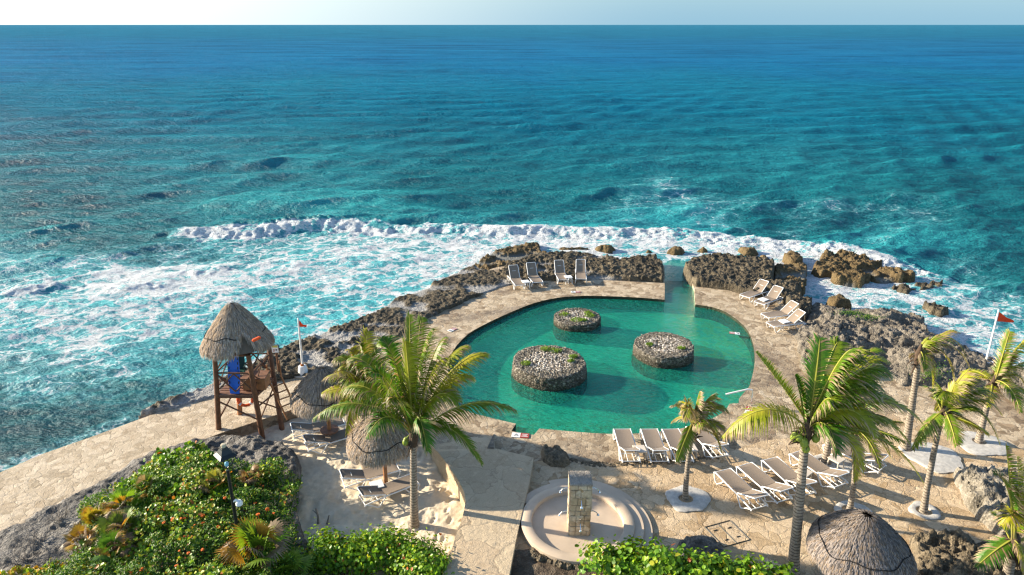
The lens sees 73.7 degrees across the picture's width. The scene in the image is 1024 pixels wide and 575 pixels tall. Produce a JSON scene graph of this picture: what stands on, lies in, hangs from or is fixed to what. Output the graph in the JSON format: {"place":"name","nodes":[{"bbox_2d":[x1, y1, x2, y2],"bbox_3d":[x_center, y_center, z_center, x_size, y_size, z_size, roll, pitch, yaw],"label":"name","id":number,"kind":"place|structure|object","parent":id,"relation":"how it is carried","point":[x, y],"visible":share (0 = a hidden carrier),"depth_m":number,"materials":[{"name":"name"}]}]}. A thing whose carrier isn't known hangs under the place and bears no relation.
{"place":"outdoors","nodes":[
{"label":"outdoors","id":0,"kind":"place"},
{"bbox_2d":[0,352,395,530],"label":"walkway","id":1,"kind":"structure","parent":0,"point":[31,487],"depth_m":24.84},
{"bbox_2d":[199,301,290,438],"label":"lifeguard tower","id":2,"kind":"structure","parent":1,"relation":"on","point":[233,331],"depth_m":25.16,"materials":[{"name":"brown wood"}]},
{"bbox_2d":[228,356,239,393],"bbox_3d":[-10.404,3.085,25.517,0.446,1.843,0.340,0,21,0],"label":"rescue board","id":3,"kind":"object","parent":2,"relation":"on","point":[233,380],"visible":0.76,"depth_m":25.54,"materials":[{"name":"blue plastic"}]},
{"bbox_2d":[241,370,270,389],"bbox_3d":[-9.763,3.547,26.066,0.900,0.507,0.670,-1,21,-2],"label":"wooden chest","id":4,"kind":"object","parent":2,"relation":"on","point":[262,380],"visible":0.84,"depth_m":25.84,"materials":[{"name":"brown wood"}]},
{"bbox_2d":[238,356,246,374],"bbox_3d":[-10.589,3.197,26.474,0.535,0.912,0.535,-4,21,-9],"label":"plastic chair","id":5,"kind":"object","parent":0,"point":[242,363],"visible":0.23,"depth_m":26.58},
{"bbox_2d":[244,413,463,574],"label":"sand","id":6,"kind":"structure","parent":0,"point":[323,491],"depth_m":23.04,"materials":[{"name":"sand"}]},
{"bbox_2d":[290,417,345,440],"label":"sun lounger","id":7,"kind":"object","parent":6,"relation":"on","point":[305,427],"visible":0.82,"depth_m":26.42,"materials":[{"name":"beige fabric"}]},
{"bbox_2d":[290,365,348,441],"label":"palapa","id":8,"kind":"structure","parent":6,"relation":"on","point":[307,401],"depth_m":24.63,"materials":[{"name":"beige plant"}]},
{"bbox_2d":[320,424,338,434],"bbox_3d":[-6.965,5.424,26.042,0.700,0.060,0.700,0,21,0],"label":"round table","id":9,"kind":"object","parent":8,"relation":"attached to","point":[324,430],"visible":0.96,"depth_m":25.94,"materials":[{"name":"brown wood"}]},
{"bbox_2d":[302,428,351,453],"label":"sun lounger","id":10,"kind":"object","parent":6,"relation":"on","point":[309,439],"visible":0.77,"depth_m":25.61,"materials":[{"name":"beige fabric"}]},
{"bbox_2d":[321,326,402,436],"bbox_3d":[-5.014,4.127,23.695,3.227,5.484,2.965,0,21,0],"label":"coconut palm","id":11,"kind":"object","parent":6,"relation":"on","point":[348,375],"visible":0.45,"depth_m":23.18,"materials":[{"name":"green plant"}]},
{"bbox_2d":[339,461,400,490],"bbox_3d":[-4.936,6.492,23.799,2.025,0.638,0.694,-10,23,-23],"label":"sun lounger","id":12,"kind":"object","parent":6,"relation":"on","point":[364,475],"visible":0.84,"depth_m":23.64,"materials":[{"name":"fabric"}]},
{"bbox_2d":[296,517,454,574],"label":"sea grape bush","id":13,"kind":"object","parent":6,"relation":"on","point":[408,557],"visible":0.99,"depth_m":19.40,"materials":[{"name":"green plant"}]},
{"bbox_2d":[369,479,384,498],"bbox_3d":[-4.586,6.856,23.225,0.440,0.417,0.440,-9,23,-21],"label":"side table","id":14,"kind":"object","parent":6,"relation":"on","point":[379,483],"visible":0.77,"depth_m":23.17,"materials":[{"name":"white plastic"}]},
{"bbox_2d":[346,411,420,482],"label":"palapa","id":15,"kind":"structure","parent":6,"relation":"on","point":[384,451],"depth_m":22.02,"materials":[{"name":"beige plant"}]},
{"bbox_2d":[357,474,419,507],"bbox_3d":[-4.152,6.794,23.014,2.025,0.638,0.694,-13,25,-30],"label":"sun lounger","id":16,"kind":"object","parent":6,"relation":"on","point":[401,483],"visible":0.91,"depth_m":22.87,"materials":[{"name":"beige fabric"}]},
{"bbox_2d":[312,311,517,529],"bbox_3d":[-2.870,4.182,20.649,6.162,7.569,2.744,0,21,0],"label":"coconut palm","id":17,"kind":"object","parent":6,"relation":"on","point":[410,401],"visible":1,"depth_m":20.09,"materials":[{"name":"green plant"}]},
{"bbox_2d":[431,436,533,574],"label":"path","id":18,"kind":"structure","parent":0,"point":[492,493],"depth_m":21.81,"materials":[{"name":"beige concrete"}]},
{"bbox_2d":[0,25,1023,471],"bbox_3d":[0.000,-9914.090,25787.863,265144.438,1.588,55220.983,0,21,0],"label":"sea","id":19,"kind":"structure","parent":0,"point":[168,193],"depth_m":75.76,"materials":[{"name":"blue liquid"}]},
{"bbox_2d":[475,242,546,269],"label":"reef rock","id":20,"kind":"object","parent":19,"relation":"in","point":[501,257],"visible":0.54,"depth_m":47.06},
{"bbox_2d":[595,245,615,253],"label":"reef rock","id":21,"kind":"object","parent":19,"relation":"in","point":[608,249],"visible":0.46,"depth_m":48.20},
{"bbox_2d":[666,246,684,255],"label":"reef rock","id":22,"kind":"object","parent":19,"relation":"in","point":[675,250],"visible":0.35,"depth_m":47.72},
{"bbox_2d":[738,246,758,256],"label":"reef rock","id":23,"kind":"object","parent":19,"relation":"in","point":[749,251],"visible":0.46,"depth_m":47.52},
{"bbox_2d":[774,262,806,295],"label":"reef rock","id":24,"kind":"object","parent":19,"relation":"in","point":[796,272],"visible":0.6,"depth_m":42.97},
{"bbox_2d":[782,250,802,263],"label":"reef rock","id":25,"kind":"object","parent":19,"relation":"in","point":[791,256],"visible":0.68,"depth_m":45.36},
{"bbox_2d":[811,249,914,287],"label":"reef rock","id":26,"kind":"object","parent":19,"relation":"in","point":[845,267],"visible":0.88,"depth_m":43.34,"materials":[{"name":"stone"}]},
{"bbox_2d":[891,280,942,293],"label":"reef rock","id":27,"kind":"object","parent":19,"relation":"in","point":[905,288],"visible":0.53,"depth_m":41.28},
{"bbox_2d":[922,301,948,317],"bbox_3d":[23.706,1.501,38.132,1.491,1.193,1.784,0,21,0],"label":"reef rock","id":28,"kind":"object","parent":19,"relation":"in","point":[935,309],"visible":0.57,"depth_m":37.80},
{"bbox_2d":[0,0,1023,24],"label":"sky","id":29,"kind":"structure","parent":0,"point":[12,12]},
{"bbox_2d":[511,345,586,403],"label":"stone island","id":30,"kind":"structure","parent":0,"point":[553,370],"depth_m":29.83,"materials":[{"name":"grey stone"}]},
{"bbox_2d":[553,307,600,342],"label":"stone island","id":31,"kind":"structure","parent":0,"point":[580,321],"depth_m":35.24,"materials":[{"name":"grey stone"}]},
{"bbox_2d":[449,260,753,433],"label":"pool water","id":32,"kind":"structure","parent":0,"point":[605,394],"depth_m":32.00,"materials":[{"name":"teal liquid"}]},
{"bbox_2d":[451,281,752,434],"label":"pool floor","id":33,"kind":"structure","parent":0,"point":[652,389],"depth_m":31.86,"materials":[{"name":"tile"}]},
{"bbox_2d":[206,265,1023,462],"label":"pool deck","id":34,"kind":"structure","parent":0,"point":[469,317],"depth_m":31.58,"materials":[{"name":"stone"}]},
{"bbox_2d":[271,345,279,372],"bbox_3d":[-10.297,3.223,29.966,0.340,1.648,0.315,0,21,0],"label":"sign post","id":35,"kind":"object","parent":34,"relation":"on","point":[275,349],"visible":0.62,"depth_m":29.71,"materials":[{"name":"white paint"}]},
{"bbox_2d":[294,318,307,378],"bbox_3d":[-9.272,2.586,29.840,0.880,2.768,0.880,0,21,0],"label":"flagpole","id":36,"kind":"object","parent":34,"relation":"on","point":[302,368],"visible":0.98,"depth_m":29.99,"materials":[{"name":"metal"}]},
{"bbox_2d":[507,265,525,289],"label":"sun lounger","id":37,"kind":"object","parent":34,"relation":"on","point":[515,275],"visible":1,"depth_m":40.88,"materials":[{"name":"white plastic"}]},
{"bbox_2d":[511,432,528,437],"bbox_3d":[0.316,5.579,25.794,0.660,0.033,0.300,2,21,6],"label":"floor plate","id":38,"kind":"object","parent":34,"relation":"on","point":[520,435],"visible":1,"depth_m":25.77,"materials":[{"name":"white plastic"}]},
{"bbox_2d":[526,262,542,286],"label":"sun lounger","id":39,"kind":"object","parent":34,"relation":"on","point":[532,273],"visible":0.98,"depth_m":41.32,"materials":[{"name":"beige fabric"}]},
{"bbox_2d":[554,260,568,283],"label":"sun lounger","id":40,"kind":"object","parent":34,"relation":"on","point":[559,272],"visible":0.94,"depth_m":41.76,"materials":[{"name":"beige fabric"}]},
{"bbox_2d":[575,259,586,282],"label":"sun lounger","id":41,"kind":"object","parent":34,"relation":"on","point":[580,270],"visible":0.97,"depth_m":41.89,"materials":[{"name":"beige fabric"}]},
{"bbox_2d":[613,428,640,462],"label":"sun lounger","id":42,"kind":"object","parent":34,"relation":"on","point":[625,438],"visible":1,"depth_m":24.75,"materials":[{"name":"white plastic"}]},
{"bbox_2d":[632,445,646,459],"bbox_3d":[4.544,5.926,24.389,0.440,0.417,0.440,-1,21,-3],"label":"side table","id":43,"kind":"object","parent":34,"relation":"on","point":[643,449],"visible":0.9,"depth_m":24.25,"materials":[{"name":"beige plastic"}]},
{"bbox_2d":[570,453,718,466],"bbox_3d":[4.723,6.156,24.145,5.543,0.130,0.683,-1,21,-3],"label":"stone edging","id":44,"kind":"object","parent":34,"relation":"on","point":[599,464],"visible":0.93,"depth_m":24.02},
{"bbox_2d":[640,428,668,462],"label":"sun lounger","id":45,"kind":"object","parent":34,"relation":"on","point":[653,439],"visible":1,"depth_m":24.74,"materials":[{"name":"beige fabric"}]},
{"bbox_2d":[661,428,693,462],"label":"sun lounger","id":46,"kind":"object","parent":34,"relation":"on","point":[673,436],"visible":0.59,"depth_m":25.00,"materials":[{"name":"beige fabric"}]},
{"bbox_2d":[686,426,728,458],"bbox_3d":[7.125,5.534,24.963,0.694,0.730,2.000,-6,22,-14],"label":"sun lounger","id":47,"kind":"object","parent":34,"relation":"on","point":[709,439],"visible":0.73,"depth_m":24.65,"materials":[{"name":"beige fabric"}]},
{"bbox_2d":[739,279,768,302],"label":"sun lounger","id":48,"kind":"object","parent":34,"relation":"on","point":[761,284],"visible":0.99,"depth_m":38.72,"materials":[{"name":"white plastic"}]},
{"bbox_2d":[754,285,783,309],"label":"sun lounger","id":49,"kind":"object","parent":34,"relation":"on","point":[774,293],"visible":0.99,"depth_m":37.87,"materials":[{"name":"beige fabric"}]},
{"bbox_2d":[761,300,798,320],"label":"sun lounger","id":50,"kind":"object","parent":34,"relation":"on","point":[789,307],"visible":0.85,"depth_m":35.82,"materials":[{"name":"beige fabric"}]},
{"bbox_2d":[766,309,805,332],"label":"sun lounger","id":51,"kind":"object","parent":34,"relation":"on","point":[795,316],"visible":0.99,"depth_m":34.74,"materials":[{"name":"beige fabric"}]},
{"bbox_2d":[906,360,950,382],"bbox_3d":[17.983,3.636,29.306,1.925,1.181,1.373,0,21,0],"label":"green tuft","id":52,"kind":"object","parent":34,"relation":"on","point":[925,372],"visible":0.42,"depth_m":29.16,"materials":[{"name":"green plant"}]},
{"bbox_2d":[631,332,693,380],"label":"stone island","id":53,"kind":"structure","parent":0,"point":[664,351],"depth_m":31.65,"materials":[{"name":"grey stone"}]},
{"bbox_2d":[515,413,1023,574],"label":"terrace","id":54,"kind":"structure","parent":0,"point":[891,492],"depth_m":22.32,"materials":[{"name":"stone"}]},
{"bbox_2d":[511,549,602,574],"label":"soil","id":55,"kind":"structure","parent":54,"relation":"on","point":[524,563],"depth_m":19.32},
{"bbox_2d":[575,534,797,574],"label":"sea grape bush","id":56,"kind":"object","parent":55,"relation":"on","point":[624,559],"visible":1,"depth_m":18.00,"materials":[{"name":"green plant"}]},
{"bbox_2d":[529,547,588,570],"bbox_3d":[1.316,7.840,19.564,1.865,0.229,0.478,8,22,20],"label":"stone edging","id":57,"kind":"object","parent":54,"relation":"on","point":[535,554],"visible":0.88,"depth_m":19.50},
{"bbox_2d":[521,478,652,563],"bbox_3d":[2.269,7.204,21.121,4.029,0.275,4.254,0,21,0],"label":"shower basin","id":58,"kind":"object","parent":54,"relation":"on","point":[622,515],"visible":0.62,"depth_m":21.03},
{"bbox_2d":[558,471,600,535],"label":"shower pillar","id":59,"kind":"structure","parent":58,"relation":"in","point":[579,501],"depth_m":20.15,"materials":[{"name":"stone"}]},
{"bbox_2d":[665,485,710,512],"bbox_3d":[5.743,6.866,22.210,1.438,0.095,1.372,0,21,0],"label":"palm surround","id":60,"kind":"object","parent":54,"relation":"on","point":[701,501],"visible":0.9,"depth_m":22.09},
{"bbox_2d":[670,389,729,500],"bbox_3d":[5.787,5.065,21.507,1.918,4.210,1.958,0,21,0],"label":"coconut palm","id":61,"kind":"object","parent":54,"relation":"on","point":[698,415],"visible":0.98,"depth_m":20.90,"materials":[{"name":"green plant"}]},
{"bbox_2d":[705,520,749,546],"bbox_3d":[6.519,7.452,20.698,0.975,0.028,0.949,-7,22,-18],"label":"service hatch","id":62,"kind":"object","parent":54,"relation":"on","point":[724,530],"visible":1,"depth_m":20.72,"materials":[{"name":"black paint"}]},
{"bbox_2d":[713,468,768,510],"bbox_3d":[7.433,6.492,22.231,0.694,0.704,2.000,-7,22,-18],"label":"sun lounger","id":63,"kind":"object","parent":54,"relation":"on","point":[734,480],"visible":1,"depth_m":22.18,"materials":[{"name":"fabric"}]},
{"bbox_2d":[736,462,793,503],"bbox_3d":[8.316,6.372,22.544,0.694,0.704,2.000,-9,23,-21],"label":"sun lounger","id":64,"kind":"object","parent":54,"relation":"on","point":[757,474],"visible":0.96,"depth_m":22.48,"materials":[{"name":"beige fabric"}]},
{"bbox_2d":[761,457,816,495],"bbox_3d":[9.240,6.258,22.840,0.694,0.704,2.000,-7,22,-17],"label":"sun lounger","id":65,"kind":"object","parent":54,"relation":"on","point":[783,469],"visible":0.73,"depth_m":22.94,"materials":[{"name":"beige fabric"}]},
{"bbox_2d":[789,451,849,488],"bbox_3d":[10.427,6.100,23.250,0.694,0.704,2.000,-9,23,-23],"label":"sun lounger","id":66,"kind":"object","parent":54,"relation":"on","point":[817,465],"visible":0.88,"depth_m":23.01,"materials":[{"name":"beige fabric"}]},
{"bbox_2d":[721,332,924,574],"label":"coconut palm","id":67,"kind":"object","parent":54,"relation":"on","point":[839,394],"visible":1,"depth_m":17.19,"materials":[{"name":"green plant"}]},
{"bbox_2d":[814,454,851,470],"bbox_3d":[11.247,6.185,23.979,1.411,0.095,1.127,0,21,0],"label":"palm surround","id":68,"kind":"object","parent":54,"relation":"on","point":[848,465],"visible":0.27,"depth_m":23.81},
{"bbox_2d":[826,454,845,468],"bbox_3d":[11.229,6.093,23.676,0.440,0.417,0.440,-14,25,-32],"label":"side table","id":69,"kind":"object","parent":54,"relation":"on","point":[839,460],"visible":0.73,"depth_m":23.58,"materials":[{"name":"beige plastic"}]},
{"bbox_2d":[805,346,885,464],"bbox_3d":[11.306,4.206,23.135,2.318,4.639,2.428,-9,23,-22],"label":"coconut palm","id":70,"kind":"object","parent":54,"relation":"on","point":[828,447],"visible":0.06,"depth_m":23.66,"materials":[{"name":"green plant"}]},
{"bbox_2d":[833,500,871,511],"bbox_3d":[10.835,7.070,21.681,1.102,0.095,0.835,12,24,28],"label":"palm surround","id":71,"kind":"object","parent":54,"relation":"on","point":[839,506],"visible":0.48,"depth_m":21.79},
{"bbox_2d":[822,444,888,472],"bbox_3d":[12.007,5.829,23.954,0.694,0.704,2.000,-17,27,-37],"label":"sun lounger","id":72,"kind":"object","parent":54,"relation":"on","point":[869,457],"visible":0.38,"depth_m":23.52,"materials":[{"name":"plastic"}]},
{"bbox_2d":[805,508,917,574],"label":"palapa","id":73,"kind":"structure","parent":54,"relation":"on","point":[851,541],"depth_m":17.18,"materials":[{"name":"beige plant"}]},
{"bbox_2d":[835,403,906,508],"bbox_3d":[10.676,5.252,20.938,2.080,4.259,2.175,0,21,0],"label":"coconut palm","id":74,"kind":"object","parent":54,"relation":"on","point":[856,469],"visible":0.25,"depth_m":20.14,"materials":[{"name":"green plant"}]},
{"bbox_2d":[908,501,940,519],"bbox_3d":[13.111,7.086,21.639,0.859,0.095,0.853,-17,27,-37],"label":"palm surround","id":75,"kind":"object","parent":54,"relation":"on","point":[934,515],"visible":0.92,"depth_m":21.55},
{"bbox_2d":[898,442,963,473],"bbox_3d":[15.018,6.048,24.335,1.930,0.095,1.906,0,21,0],"label":"palm surround","id":76,"kind":"object","parent":54,"relation":"on","point":[948,460],"visible":0.73,"depth_m":24.24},
{"bbox_2d":[900,329,969,450],"bbox_3d":[14.692,3.854,23.748,2.065,4.868,1.570,8,22,19],"label":"coconut palm","id":77,"kind":"object","parent":54,"relation":"on","point":[922,360],"visible":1,"depth_m":23.47,"materials":[{"name":"green plant"}]},
{"bbox_2d":[911,368,1002,514],"bbox_3d":[13.191,4.846,20.693,2.579,5.210,2.091,-13,25,-31],"label":"coconut palm","id":78,"kind":"object","parent":54,"relation":"on","point":[952,399],"visible":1,"depth_m":20.03,"materials":[{"name":"green plant"}]},
{"bbox_2d":[960,431,1008,455],"bbox_3d":[17.300,5.737,25.141,1.842,0.095,1.587,0,21,0],"label":"palm surround","id":79,"kind":"object","parent":54,"relation":"on","point":[992,447],"visible":0.73,"depth_m":24.88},
{"bbox_2d":[955,328,1023,443],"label":"coconut palm","id":80,"kind":"object","parent":54,"relation":"on","point":[1000,377],"visible":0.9,"depth_m":23.95,"materials":[{"name":"green plant"}]},
{"bbox_2d":[972,443,1023,574],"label":"coconut palm","id":81,"kind":"object","parent":54,"relation":"on","point":[1010,547],"visible":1,"depth_m":17.86,"materials":[{"name":"green plant"}]},
{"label":"rock shelf","id":82,"kind":"structure","parent":0,"visible":0},
{"bbox_2d":[0,434,333,574],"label":"rock mound","id":83,"kind":"object","parent":82,"relation":"on","point":[253,448],"visible":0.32,"depth_m":21.43,"materials":[{"name":"stone"}]},
{"bbox_2d":[0,536,44,566],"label":"bare shrub","id":84,"kind":"object","parent":83,"relation":"on","point":[16,554],"visible":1,"depth_m":19.38,"materials":[{"name":"plant"}]},
{"bbox_2d":[10,516,55,548],"bbox_3d":[-14.151,7.215,19.997,1.069,0.682,1.377,0,21,0],"label":"bare shrub","id":85,"kind":"object","parent":83,"relation":"on","point":[32,524],"visible":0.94,"depth_m":20.09,"materials":[{"name":"plant"}]},
{"bbox_2d":[43,503,73,524],"bbox_3d":[-13.925,6.954,20.956,0.896,0.554,0.988,0,21,0],"label":"bare shrub","id":86,"kind":"object","parent":83,"relation":"on","point":[58,518],"visible":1,"depth_m":21.01,"materials":[{"name":"plant"}]},
{"bbox_2d":[0,560,127,574],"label":"sea grape cover","id":87,"kind":"object","parent":83,"relation":"on","point":[18,570],"visible":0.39,"depth_m":18.65,"materials":[{"name":"green plant"}]},
{"bbox_2d":[80,506,107,526],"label":"fan palm","id":88,"kind":"object","parent":83,"relation":"on","point":[88,514],"visible":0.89,"depth_m":20.07,"materials":[{"name":"yellow plant"}]},
{"bbox_2d":[90,528,136,562],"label":"fan palm","id":89,"kind":"object","parent":83,"relation":"on","point":[116,536],"visible":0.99,"depth_m":18.89,"materials":[{"name":"green plant"}]},
{"bbox_2d":[94,505,143,534],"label":"fan palm","id":90,"kind":"object","parent":83,"relation":"on","point":[113,518],"visible":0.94,"depth_m":19.75,"materials":[{"name":"green plant"}]},
{"bbox_2d":[98,487,144,511],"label":"fan palm","id":91,"kind":"object","parent":83,"relation":"on","point":[122,495],"visible":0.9,"depth_m":20.68,"materials":[{"name":"green plant"}]},
{"bbox_2d":[91,440,233,520],"bbox_3d":[-11.021,6.297,22.323,4.220,0.976,4.046,0,21,0],"label":"sea grape cover","id":92,"kind":"object","parent":83,"relation":"on","point":[162,457],"visible":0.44,"depth_m":22.61,"materials":[{"name":"green plant"}]},
{"bbox_2d":[22,448,327,574],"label":"ground cover","id":93,"kind":"object","parent":83,"relation":"on","point":[155,540],"visible":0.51,"depth_m":20.06,"materials":[{"name":"green plant"}]},
{"bbox_2d":[59,522,98,552],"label":"fan palm","id":94,"kind":"object","parent":93,"relation":"on","point":[75,533],"visible":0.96,"depth_m":19.39,"materials":[{"name":"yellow plant"}]},
{"bbox_2d":[134,471,165,497],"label":"fan palm","id":95,"kind":"object","parent":93,"relation":"on","point":[140,478],"visible":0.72,"depth_m":21.55,"materials":[{"name":"green plant"}]},
{"bbox_2d":[236,463,261,485],"bbox_3d":[-8.530,6.047,22.264,0.800,0.565,0.991,0,21,0],"label":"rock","id":96,"kind":"object","parent":93,"relation":"on","point":[255,468],"visible":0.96,"depth_m":22.14,"materials":[{"name":"beige stone"}]},
{"bbox_2d":[198,467,227,492],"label":"fan palm","id":97,"kind":"object","parent":83,"relation":"on","point":[206,485],"visible":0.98,"depth_m":21.61,"materials":[{"name":"green plant"}]},
{"bbox_2d":[213,443,238,535],"bbox_3d":[-7.657,5.848,18.745,0.457,3.656,0.457,20,29,41],"label":"street lamp","id":98,"kind":"object","parent":83,"relation":"on","point":[224,452],"visible":0.98,"depth_m":18.27,"materials":[{"name":"metal"}]},
{"bbox_2d":[214,513,293,569],"bbox_3d":[-7.064,7.019,19.004,2.119,1.321,2.177,7,22,17],"label":"fan palm","id":99,"kind":"object","parent":83,"relation":"on","point":[251,536],"visible":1,"depth_m":18.77,"materials":[{"name":"green plant"}]},
{"bbox_2d":[243,468,286,486],"bbox_3d":[-8.332,6.298,22.742,1.427,0.625,0.916,0,21,0],"label":"sea grape cover","id":100,"kind":"object","parent":83,"relation":"on","point":[264,476],"visible":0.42,"depth_m":22.62,"materials":[{"name":"green plant"}]},
{"bbox_2d":[253,547,314,574],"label":"shrub","id":101,"kind":"object","parent":83,"relation":"on","point":[303,559],"visible":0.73,"depth_m":18.69,"materials":[{"name":"green plant"}]},
{"bbox_2d":[139,264,511,418],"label":"karst ridge","id":102,"kind":"structure","parent":82,"relation":"on","point":[434,299],"depth_m":34.60,"materials":[{"name":"stone"}]},
{"bbox_2d":[541,444,569,467],"bbox_3d":[1.565,6.427,24.436,1.496,1.442,1.661,0,21,0],"label":"boulder","id":103,"kind":"object","parent":82,"relation":"on","point":[555,456],"visible":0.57,"depth_m":24.02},
{"bbox_2d":[498,250,663,284],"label":"karst ridge","id":104,"kind":"structure","parent":82,"relation":"on","point":[643,268],"depth_m":42.91,"materials":[{"name":"stone"}]},
{"bbox_2d":[677,534,726,558],"bbox_3d":[5.482,8.032,20.150,1.970,1.527,1.545,0,21,0],"label":"boulder","id":105,"kind":"object","parent":82,"relation":"on","point":[701,541],"visible":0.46,"depth_m":19.81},
{"bbox_2d":[682,252,800,299],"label":"rock block","id":106,"kind":"object","parent":82,"relation":"on","point":[740,273],"visible":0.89,"depth_m":41.49,"materials":[{"name":"stone"}]},
{"bbox_2d":[782,291,811,321],"bbox_3d":[15.761,1.417,37.057,1.945,1.722,3.455,0,21,0],"label":"rock block","id":107,"kind":"object","parent":82,"relation":"on","point":[805,304],"visible":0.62,"depth_m":37.07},
{"bbox_2d":[826,293,851,309],"bbox_3d":[18.266,1.183,38.353,1.570,1.628,1.547,0,21,0],"label":"reef rock","id":108,"kind":"object","parent":82,"relation":"on","point":[839,300],"visible":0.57,"depth_m":37.79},
{"bbox_2d":[794,302,1023,410],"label":"rock outcrop","id":109,"kind":"object","parent":82,"relation":"on","point":[896,336],"visible":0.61,"depth_m":32.26,"materials":[{"name":"stone"}]},
{"bbox_2d":[986,309,1013,363],"bbox_3d":[21.274,2.240,29.959,0.977,2.788,0.585,0,21,0],"label":"flagpole","id":110,"kind":"object","parent":109,"relation":"on","point":[1000,317],"visible":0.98,"depth_m":29.70,"materials":[{"name":"metal"}]},
{"bbox_2d":[909,528,1023,574],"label":"rock outcrop","id":111,"kind":"object","parent":82,"relation":"on","point":[947,552],"visible":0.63,"depth_m":19.41,"materials":[{"name":"stone"}]},
{"bbox_2d":[953,461,1023,537],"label":"rock outcrop","id":112,"kind":"object","parent":82,"relation":"on","point":[983,490],"visible":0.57,"depth_m":21.76,"materials":[{"name":"stone"}]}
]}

